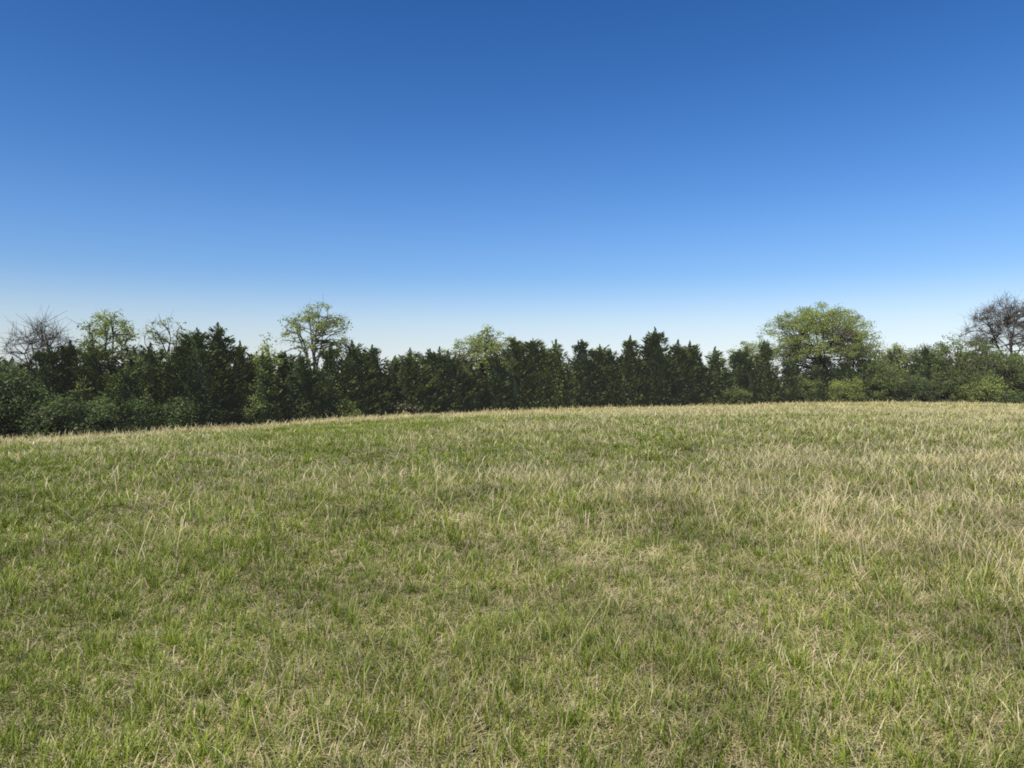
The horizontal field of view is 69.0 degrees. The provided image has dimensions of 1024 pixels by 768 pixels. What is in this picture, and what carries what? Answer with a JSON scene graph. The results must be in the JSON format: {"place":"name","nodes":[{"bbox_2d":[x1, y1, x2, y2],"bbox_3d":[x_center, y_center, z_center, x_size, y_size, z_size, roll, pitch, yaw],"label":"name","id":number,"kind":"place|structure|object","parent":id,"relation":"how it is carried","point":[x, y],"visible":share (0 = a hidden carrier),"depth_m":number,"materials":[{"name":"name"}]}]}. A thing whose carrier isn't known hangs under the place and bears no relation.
{"place":"outdoors","nodes":[
{"label":"outdoors","id":0,"kind":"place"},
{"bbox_2d":[0,386,1023,767],"bbox_3d":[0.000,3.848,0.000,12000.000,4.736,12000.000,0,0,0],"label":"pasture ground","id":1,"kind":"structure","parent":0,"point":[386,652],"depth_m":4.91,"materials":[{"name":"green plant"}]},
{"bbox_2d":[0,356,10,372],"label":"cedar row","id":2,"kind":"object","parent":1,"relation":"on","point":[3,361],"visible":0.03,"depth_m":46.84,"materials":[{"name":"green plant"}]},
{"bbox_2d":[0,369,17,439],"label":"conifer tree","id":3,"kind":"object","parent":1,"relation":"on","point":[7,422],"visible":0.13,"depth_m":40.14,"materials":[{"name":"green plant"}]},
{"bbox_2d":[0,366,36,439],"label":"cedar tree","id":4,"kind":"object","parent":1,"relation":"on","point":[23,410],"visible":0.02,"depth_m":40.83,"materials":[{"name":"green plant"}]},
{"bbox_2d":[0,360,49,435],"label":"shrubby tree","id":5,"kind":"object","parent":1,"relation":"on","point":[9,378],"visible":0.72,"depth_m":39.93,"materials":[{"name":"green plant"}]},
{"bbox_2d":[14,360,36,376],"bbox_3d":[-29.022,1.152,44.782,5.341,5.385,4.941,0,0,0],"label":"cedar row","id":6,"kind":"object","parent":1,"relation":"on","point":[33,370],"visible":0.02,"depth_m":44.35,"materials":[{"name":"green plant"}]},
{"bbox_2d":[0,375,54,439],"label":"shrub","id":7,"kind":"object","parent":1,"relation":"on","point":[13,422],"visible":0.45,"depth_m":39.82,"materials":[{"name":"green plant"}]},
{"bbox_2d":[0,305,88,378],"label":"bare tree","id":8,"kind":"object","parent":1,"relation":"on","point":[40,337],"visible":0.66,"depth_m":43.45,"materials":[{"name":"grey plant"}]},
{"bbox_2d":[13,392,89,438],"bbox_3d":[-24.818,1.848,40.529,3.628,2.797,3.811,0,0,0],"label":"shrub","id":9,"kind":"object","parent":1,"relation":"on","point":[58,413],"visible":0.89,"depth_m":39.89,"materials":[{"name":"green plant"}]},
{"bbox_2d":[28,346,77,434],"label":"cedar tree","id":10,"kind":"object","parent":1,"relation":"on","point":[47,359],"visible":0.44,"depth_m":42.21,"materials":[{"name":"green plant"}]},
{"bbox_2d":[48,339,84,434],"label":"cedar tree","id":11,"kind":"object","parent":1,"relation":"on","point":[68,351],"visible":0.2,"depth_m":43.15,"materials":[{"name":"green plant"}]},
{"bbox_2d":[57,342,117,431],"bbox_3d":[-24.480,0.451,43.525,4.727,5.874,4.525,0,0,35],"label":"cedar tree","id":12,"kind":"object","parent":1,"relation":"on","point":[89,384],"visible":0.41,"depth_m":42.86,"materials":[{"name":"green plant"}]},
{"bbox_2d":[64,394,124,437],"bbox_3d":[-23.111,1.876,41.390,3.260,2.880,3.863,0,0,-20],"label":"shrub","id":13,"kind":"object","parent":1,"relation":"on","point":[94,415],"visible":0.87,"depth_m":40.87,"materials":[{"name":"green plant"}]},
{"bbox_2d":[66,308,142,374],"bbox_3d":[-25.134,-0.604,46.241,4.312,8.333,4.776,0,0,0],"label":"spring tree","id":14,"kind":"object","parent":1,"relation":"on","point":[108,322],"visible":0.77,"depth_m":46.06,"materials":[{"name":"green plant"}]},
{"bbox_2d":[109,346,145,378],"bbox_3d":[-24.477,0.522,47.895,5.004,6.044,5.098,0,0,0],"label":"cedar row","id":15,"kind":"object","parent":1,"relation":"on","point":[121,365],"visible":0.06,"depth_m":47.26,"materials":[{"name":"green plant"}]},
{"bbox_2d":[91,360,167,434],"bbox_3d":[-22.163,0.910,43.040,4.257,4.601,3.979,0,0,29],"label":"cedar tree","id":16,"kind":"object","parent":1,"relation":"on","point":[126,387],"visible":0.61,"depth_m":42.44,"materials":[{"name":"green plant"}]},
{"bbox_2d":[112,393,166,431],"bbox_3d":[-21.254,1.844,42.618,2.816,2.632,3.232,0,0,0],"label":"shrub","id":17,"kind":"object","parent":1,"relation":"on","point":[138,410],"visible":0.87,"depth_m":42.04,"materials":[{"name":"green plant"}]},
{"bbox_2d":[130,342,173,429],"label":"cedar tree","id":18,"kind":"object","parent":1,"relation":"on","point":[149,361],"visible":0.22,"depth_m":45.18,"materials":[{"name":"green plant"}]},
{"bbox_2d":[138,311,191,364],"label":"spring tree","id":19,"kind":"object","parent":1,"relation":"on","point":[163,338],"visible":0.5,"depth_m":48.35,"materials":[{"name":"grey plant"}]},
{"bbox_2d":[154,394,202,429],"bbox_3d":[-19.286,1.818,43.423,2.731,2.429,2.561,0,0,24],"label":"shrub","id":20,"kind":"object","parent":1,"relation":"on","point":[172,411],"visible":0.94,"depth_m":43.18,"materials":[{"name":"green plant"}]},
{"bbox_2d":[150,344,222,425],"bbox_3d":[-20.011,0.189,45.402,4.616,5.830,3.909,0,0,0],"label":"cedar tree","id":21,"kind":"object","parent":1,"relation":"on","point":[174,367],"visible":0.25,"depth_m":44.80,"materials":[{"name":"green plant"}]},
{"bbox_2d":[149,327,242,430],"bbox_3d":[-19.375,-0.251,45.908,5.891,6.567,5.812,0,0,0],"label":"cedar tree","id":22,"kind":"object","parent":1,"relation":"on","point":[204,393],"visible":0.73,"depth_m":44.94,"materials":[{"name":"green plant"}]},
{"bbox_2d":[203,322,253,426],"bbox_3d":[-18.738,-0.446,48.068,5.057,7.107,5.270,0,0,-43],"label":"cedar tree","id":23,"kind":"object","parent":1,"relation":"on","point":[218,340],"visible":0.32,"depth_m":47.29,"materials":[{"name":"green plant"}]},
{"bbox_2d":[224,340,257,425],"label":"cedar tree","id":24,"kind":"object","parent":1,"relation":"on","point":[241,364],"visible":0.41,"depth_m":47.65,"materials":[{"name":"green plant"}]},
{"bbox_2d":[245,351,262,369],"bbox_3d":[-18.676,0.415,54.215,4.944,5.731,5.573,0,0,0],"label":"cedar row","id":25,"kind":"object","parent":1,"relation":"on","point":[249,355],"visible":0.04,"depth_m":53.91,"materials":[{"name":"green plant"}]},
{"bbox_2d":[235,394,278,425],"bbox_3d":[-16.308,1.758,47.211,2.475,2.355,2.852,0,0,39],"label":"shrub","id":26,"kind":"object","parent":1,"relation":"on","point":[248,415],"visible":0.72,"depth_m":46.66,"materials":[{"name":"green plant"}]},
{"bbox_2d":[243,354,290,425],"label":"cedar tree","id":27,"kind":"object","parent":1,"relation":"on","point":[262,387],"visible":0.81,"depth_m":47.58,"materials":[{"name":"green plant"}]},
{"bbox_2d":[248,332,286,402],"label":"tree","id":28,"kind":"object","parent":1,"relation":"on","point":[268,353],"visible":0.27,"depth_m":50.23,"materials":[{"name":"green plant"}]},
{"bbox_2d":[271,350,328,423],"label":"cedar tree","id":29,"kind":"object","parent":1,"relation":"on","point":[282,370],"visible":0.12,"depth_m":51.09,"materials":[{"name":"green plant"}]},
{"bbox_2d":[275,350,335,422],"bbox_3d":[-14.271,0.277,50.567,4.632,5.185,4.808,0,0,0],"label":"cedar tree","id":30,"kind":"object","parent":1,"relation":"on","point":[301,387],"visible":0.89,"depth_m":49.92,"materials":[{"name":"green plant"}]},
{"bbox_2d":[274,301,353,376],"bbox_3d":[-14.278,-1.808,54.592,5.353,9.618,5.760,0,0,35],"label":"tall slender tree","id":31,"kind":"object","parent":1,"relation":"on","point":[322,326],"visible":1,"depth_m":54.49,"materials":[{"name":"green plant"}]},
{"bbox_2d":[315,346,362,418],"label":"cedar tree","id":32,"kind":"object","parent":1,"relation":"on","point":[331,376],"visible":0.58,"depth_m":52.87,"materials":[{"name":"green plant"}]},
{"bbox_2d":[331,397,363,417],"bbox_3d":[-11.830,1.916,53.143,2.670,1.971,2.522,0,0,0],"label":"shrub","id":33,"kind":"object","parent":1,"relation":"on","point":[349,408],"visible":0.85,"depth_m":52.67,"materials":[{"name":"green plant"}]},
{"bbox_2d":[337,340,393,416],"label":"cedar tree","id":34,"kind":"object","parent":1,"relation":"on","point":[353,364],"visible":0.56,"depth_m":55.10,"materials":[{"name":"green plant"}]},
{"bbox_2d":[362,344,402,416],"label":"cedar tree","id":35,"kind":"object","parent":1,"relation":"on","point":[377,373],"visible":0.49,"depth_m":57.06,"materials":[{"name":"green plant"}]},
{"bbox_2d":[383,355,401,411],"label":"cedar tree","id":36,"kind":"object","parent":1,"relation":"on","point":[391,364],"visible":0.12,"depth_m":59.56,"materials":[{"name":"green plant"}]},
{"bbox_2d":[384,403,422,414],"bbox_3d":[-8.257,2.028,57.792,3.206,1.340,5.112,0,0,0],"label":"bush","id":37,"kind":"object","parent":1,"relation":"on","point":[399,408],"visible":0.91,"depth_m":56.08,"materials":[{"name":"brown plant"}]},
{"bbox_2d":[384,348,443,414],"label":"cedar tree","id":38,"kind":"object","parent":1,"relation":"on","point":[413,386],"visible":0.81,"depth_m":58.35,"materials":[{"name":"green plant"}]},
{"bbox_2d":[418,348,451,413],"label":"cedar tree","id":39,"kind":"object","parent":1,"relation":"on","point":[430,357],"visible":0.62,"depth_m":60.83,"materials":[{"name":"green plant"}]},
{"bbox_2d":[427,347,466,393],"bbox_3d":[-6.261,-0.220,64.552,5.901,6.195,6.332,0,0,26],"label":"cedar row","id":40,"kind":"object","parent":1,"relation":"on","point":[440,353],"visible":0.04,"depth_m":63.95,"materials":[{"name":"green plant"}]},
{"bbox_2d":[426,350,479,412],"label":"cedar tree","id":41,"kind":"object","parent":1,"relation":"on","point":[450,375],"visible":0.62,"depth_m":62.06,"materials":[{"name":"green plant"}]},
{"bbox_2d":[452,354,485,410],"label":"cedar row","id":42,"kind":"object","parent":1,"relation":"on","point":[465,362],"visible":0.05,"depth_m":69.70,"materials":[{"name":"green plant"}]},
{"bbox_2d":[458,360,486,412],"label":"cedar tree","id":43,"kind":"object","parent":1,"relation":"on","point":[472,379],"visible":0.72,"depth_m":63.92,"materials":[{"name":"green plant"}]},
{"bbox_2d":[473,359,488,406],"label":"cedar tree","id":44,"kind":"object","parent":1,"relation":"on","point":[481,372],"visible":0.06,"depth_m":71.78,"materials":[{"name":"green plant"}]},
{"bbox_2d":[440,324,525,410],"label":"round tree","id":45,"kind":"object","parent":1,"relation":"on","point":[489,345],"visible":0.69,"depth_m":68.77,"materials":[{"name":"green plant"}]},
{"bbox_2d":[480,350,512,411],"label":"cedar tree","id":46,"kind":"object","parent":1,"relation":"on","point":[496,391],"visible":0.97,"depth_m":65.46,"materials":[{"name":"green plant"}]},
{"bbox_2d":[484,337,534,410],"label":"cedar tree","id":47,"kind":"object","parent":1,"relation":"on","point":[514,363],"visible":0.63,"depth_m":67.58,"materials":[{"name":"green plant"}]},
{"bbox_2d":[0,402,1023,767],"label":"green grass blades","id":48,"kind":"object","parent":1,"relation":"on","point":[170,636],"visible":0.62,"depth_m":5.36,"materials":[{"name":"green plant"}]},
{"bbox_2d":[519,339,564,410],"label":"cedar tree","id":49,"kind":"object","parent":1,"relation":"on","point":[537,384],"visible":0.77,"depth_m":67.93,"materials":[{"name":"green plant"}]},
{"bbox_2d":[541,339,580,408],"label":"cedar tree","id":50,"kind":"object","parent":1,"relation":"on","point":[558,367],"visible":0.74,"depth_m":68.84,"materials":[{"name":"green plant"}]},
{"bbox_2d":[551,391,575,409],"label":"shrub","id":51,"kind":"object","parent":1,"relation":"on","point":[567,402],"visible":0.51,"depth_m":68.44,"materials":[{"name":"green plant"}]},
{"bbox_2d":[562,339,608,407],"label":"cedar tree","id":52,"kind":"object","parent":1,"relation":"on","point":[581,364],"visible":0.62,"depth_m":72.18,"materials":[{"name":"green plant"}]},
{"bbox_2d":[584,343,622,407],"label":"cedar tree","id":53,"kind":"object","parent":1,"relation":"on","point":[600,354],"visible":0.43,"depth_m":72.90,"materials":[{"name":"green plant"}]},
{"bbox_2d":[593,348,623,406],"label":"cedar tree","id":54,"kind":"object","parent":1,"relation":"on","point":[611,359],"visible":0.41,"depth_m":73.07,"materials":[{"name":"green plant"}]},
{"bbox_2d":[609,334,652,406],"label":"cedar tree","id":55,"kind":"object","parent":1,"relation":"on","point":[632,382],"visible":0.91,"depth_m":72.46,"materials":[{"name":"green plant"}]},
{"bbox_2d":[637,326,687,406],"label":"cedar tree","id":56,"kind":"object","parent":1,"relation":"on","point":[656,373],"visible":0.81,"depth_m":73.14,"materials":[{"name":"green plant"}]},
{"bbox_2d":[666,339,707,405],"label":"cedar tree","id":57,"kind":"object","parent":1,"relation":"on","point":[689,376],"visible":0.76,"depth_m":75.21,"materials":[{"name":"green plant"}]},
{"bbox_2d":[682,341,713,405],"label":"cedar tree","id":58,"kind":"object","parent":1,"relation":"on","point":[693,350],"visible":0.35,"depth_m":76.56,"materials":[{"name":"green plant"}]},
{"bbox_2d":[703,346,734,404],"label":"cedar tree","id":59,"kind":"object","parent":1,"relation":"on","point":[716,369],"visible":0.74,"depth_m":76.50,"materials":[{"name":"green plant"}]},
{"bbox_2d":[720,385,752,405],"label":"shrub","id":60,"kind":"object","parent":1,"relation":"on","point":[735,398],"visible":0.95,"depth_m":75.70,"materials":[{"name":"green plant"}]},
{"bbox_2d":[722,341,760,373],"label":"tree","id":61,"kind":"object","parent":1,"relation":"on","point":[746,347],"visible":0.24,"depth_m":80.96,"materials":[{"name":"green plant"}]},
{"bbox_2d":[727,349,763,404],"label":"cedar tree","id":62,"kind":"object","parent":1,"relation":"on","point":[742,374],"visible":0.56,"depth_m":77.89,"materials":[{"name":"green plant"}]},
{"bbox_2d":[740,335,781,366],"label":"tree","id":63,"kind":"object","parent":1,"relation":"on","point":[772,344],"visible":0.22,"depth_m":81.83,"materials":[{"name":"green plant"}]},
{"bbox_2d":[747,340,782,403],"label":"cedar tree","id":64,"kind":"object","parent":1,"relation":"on","point":[765,371],"visible":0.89,"depth_m":77.35,"materials":[{"name":"green plant"}]},
{"bbox_2d":[773,375,782,403],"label":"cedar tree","id":65,"kind":"object","parent":1,"relation":"on","point":[776,378],"visible":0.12,"depth_m":83.15,"materials":[{"name":"green plant"}]},
{"bbox_2d":[776,358,802,403],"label":"cedar tree","id":66,"kind":"object","parent":1,"relation":"on","point":[789,370],"visible":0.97,"depth_m":78.48,"materials":[{"name":"green plant"}]},
{"bbox_2d":[778,365,801,393],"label":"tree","id":67,"kind":"object","parent":1,"relation":"on","point":[797,368],"visible":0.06,"depth_m":82.26,"materials":[{"name":"green plant"}]},
{"bbox_2d":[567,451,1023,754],"bbox_3d":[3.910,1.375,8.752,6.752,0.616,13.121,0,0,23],"label":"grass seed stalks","id":68,"kind":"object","parent":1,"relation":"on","point":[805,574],"depth_m":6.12,"materials":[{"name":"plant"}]},
{"bbox_2d":[772,341,826,376],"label":"tree","id":69,"kind":"object","parent":1,"relation":"on","point":[798,361],"visible":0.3,"depth_m":84.96,"materials":[{"name":"green plant"}]},
{"bbox_2d":[774,373,829,402],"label":"shrub","id":70,"kind":"object","parent":1,"relation":"on","point":[803,385],"visible":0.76,"depth_m":78.01,"materials":[{"name":"green plant"}]},
{"bbox_2d":[798,364,832,402],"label":"cedar tree","id":71,"kind":"object","parent":1,"relation":"on","point":[815,374],"visible":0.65,"depth_m":78.59,"materials":[{"name":"green plant"}]},
{"bbox_2d":[800,355,838,385],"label":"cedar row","id":72,"kind":"object","parent":1,"relation":"on","point":[827,366],"visible":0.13,"depth_m":84.17,"materials":[{"name":"green plant"}]},
{"bbox_2d":[756,300,885,380],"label":"tree","id":73,"kind":"object","parent":1,"relation":"on","point":[836,337],"visible":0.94,"depth_m":80.94,"materials":[{"name":"green plant"}]},
{"bbox_2d":[824,367,837,402],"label":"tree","id":74,"kind":"object","parent":1,"relation":"on","point":[834,368],"visible":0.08,"depth_m":83.15,"materials":[{"name":"green plant"}]},
{"bbox_2d":[827,360,861,402],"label":"cedar tree","id":75,"kind":"object","parent":1,"relation":"on","point":[842,371],"visible":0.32,"depth_m":78.89,"materials":[{"name":"green plant"}]},
{"bbox_2d":[823,378,869,402],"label":"shrub","id":76,"kind":"object","parent":1,"relation":"on","point":[840,388],"visible":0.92,"depth_m":76.92,"materials":[{"name":"green plant"}]},
{"bbox_2d":[829,337,883,371],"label":"tree","id":77,"kind":"object","parent":1,"relation":"on","point":[849,361],"visible":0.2,"depth_m":85.06,"materials":[{"name":"green plant"}]},
{"bbox_2d":[849,358,863,378],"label":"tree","id":78,"kind":"object","parent":1,"relation":"on","point":[857,364],"depth_m":81.98,"materials":[{"name":"green plant"}]},
{"bbox_2d":[855,358,891,401],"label":"cedar tree","id":79,"kind":"object","parent":1,"relation":"on","point":[867,391],"visible":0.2,"depth_m":78.69,"materials":[{"name":"green plant"}]},
{"bbox_2d":[850,350,908,390],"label":"tree","id":80,"kind":"object","parent":1,"relation":"on","point":[877,366],"visible":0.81,"depth_m":77.76,"materials":[{"name":"green plant"}]},
{"bbox_2d":[856,370,904,401],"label":"shrub","id":81,"kind":"object","parent":1,"relation":"on","point":[885,393],"visible":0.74,"depth_m":77.20,"materials":[{"name":"green plant"}]},
{"bbox_2d":[879,349,910,400],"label":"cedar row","id":82,"kind":"object","parent":1,"relation":"on","point":[891,355],"visible":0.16,"depth_m":82.85,"materials":[{"name":"green plant"}]},
{"bbox_2d":[870,342,921,374],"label":"pale tree","id":83,"kind":"object","parent":1,"relation":"on","point":[895,346],"visible":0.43,"depth_m":82.91,"materials":[{"name":"green plant"}]},
{"bbox_2d":[890,372,947,402],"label":"shrub","id":84,"kind":"object","parent":1,"relation":"on","point":[916,387],"visible":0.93,"depth_m":76.52,"materials":[{"name":"green plant"}]},
{"bbox_2d":[900,346,943,402],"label":"cedar tree","id":85,"kind":"object","parent":1,"relation":"on","point":[925,352],"visible":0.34,"depth_m":79.44,"materials":[{"name":"green plant"}]},
{"bbox_2d":[898,343,953,379],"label":"tree","id":86,"kind":"object","parent":1,"relation":"on","point":[916,350],"visible":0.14,"depth_m":82.46,"materials":[{"name":"green plant"}]},
{"bbox_2d":[908,353,955,401],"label":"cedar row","id":87,"kind":"object","parent":1,"relation":"on","point":[944,399],"visible":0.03,"depth_m":79.29,"materials":[{"name":"green plant"}]},
{"bbox_2d":[922,362,986,402],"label":"shrub","id":88,"kind":"object","parent":1,"relation":"on","point":[946,385],"visible":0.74,"depth_m":76.50,"materials":[{"name":"green plant"}]},
{"bbox_2d":[914,333,1007,400],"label":"tree","id":89,"kind":"object","parent":1,"relation":"on","point":[963,361],"visible":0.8,"depth_m":77.05,"materials":[{"name":"green plant"}]},
{"bbox_2d":[954,339,1007,401],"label":"tree","id":90,"kind":"object","parent":1,"relation":"on","point":[981,357],"visible":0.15,"depth_m":82.19,"materials":[{"name":"green plant"}]},
{"bbox_2d":[954,375,1018,403],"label":"shrub","id":91,"kind":"object","parent":1,"relation":"on","point":[990,388],"visible":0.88,"depth_m":74.57,"materials":[{"name":"green plant"}]},
{"bbox_2d":[954,291,1023,367],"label":"bare tree","id":92,"kind":"object","parent":1,"relation":"on","point":[1009,320],"visible":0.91,"depth_m":79.81,"materials":[{"name":"grey plant"}]},
{"bbox_2d":[968,345,1023,389],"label":"tree","id":93,"kind":"object","parent":1,"relation":"on","point":[1010,361],"visible":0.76,"depth_m":75.61,"materials":[{"name":"green plant"}]},
{"bbox_2d":[983,389,1023,404],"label":"shrub","id":94,"kind":"object","parent":1,"relation":"on","point":[1014,397],"visible":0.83,"depth_m":73.53,"materials":[{"name":"green plant"}]},
{"bbox_2d":[1001,349,1023,388],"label":"tree","id":95,"kind":"object","parent":1,"relation":"on","point":[1017,363],"visible":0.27,"depth_m":76.86,"materials":[{"name":"green plant"}]},
{"bbox_2d":[1002,368,1023,401],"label":"shrub","id":96,"kind":"object","parent":1,"relation":"on","point":[1018,388],"visible":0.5,"depth_m":75.24,"materials":[{"name":"green plant"}]},
{"bbox_2d":[0,399,1023,441],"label":"weedy grass","id":97,"kind":"structure","parent":0,"point":[273,423],"depth_m":50.06,"materials":[{"name":"green plant"}]},
{"bbox_2d":[0,0,1023,382],"label":"sky","id":98,"kind":"structure","parent":0,"point":[432,172],"materials":[{"name":"blue"}]}
]}

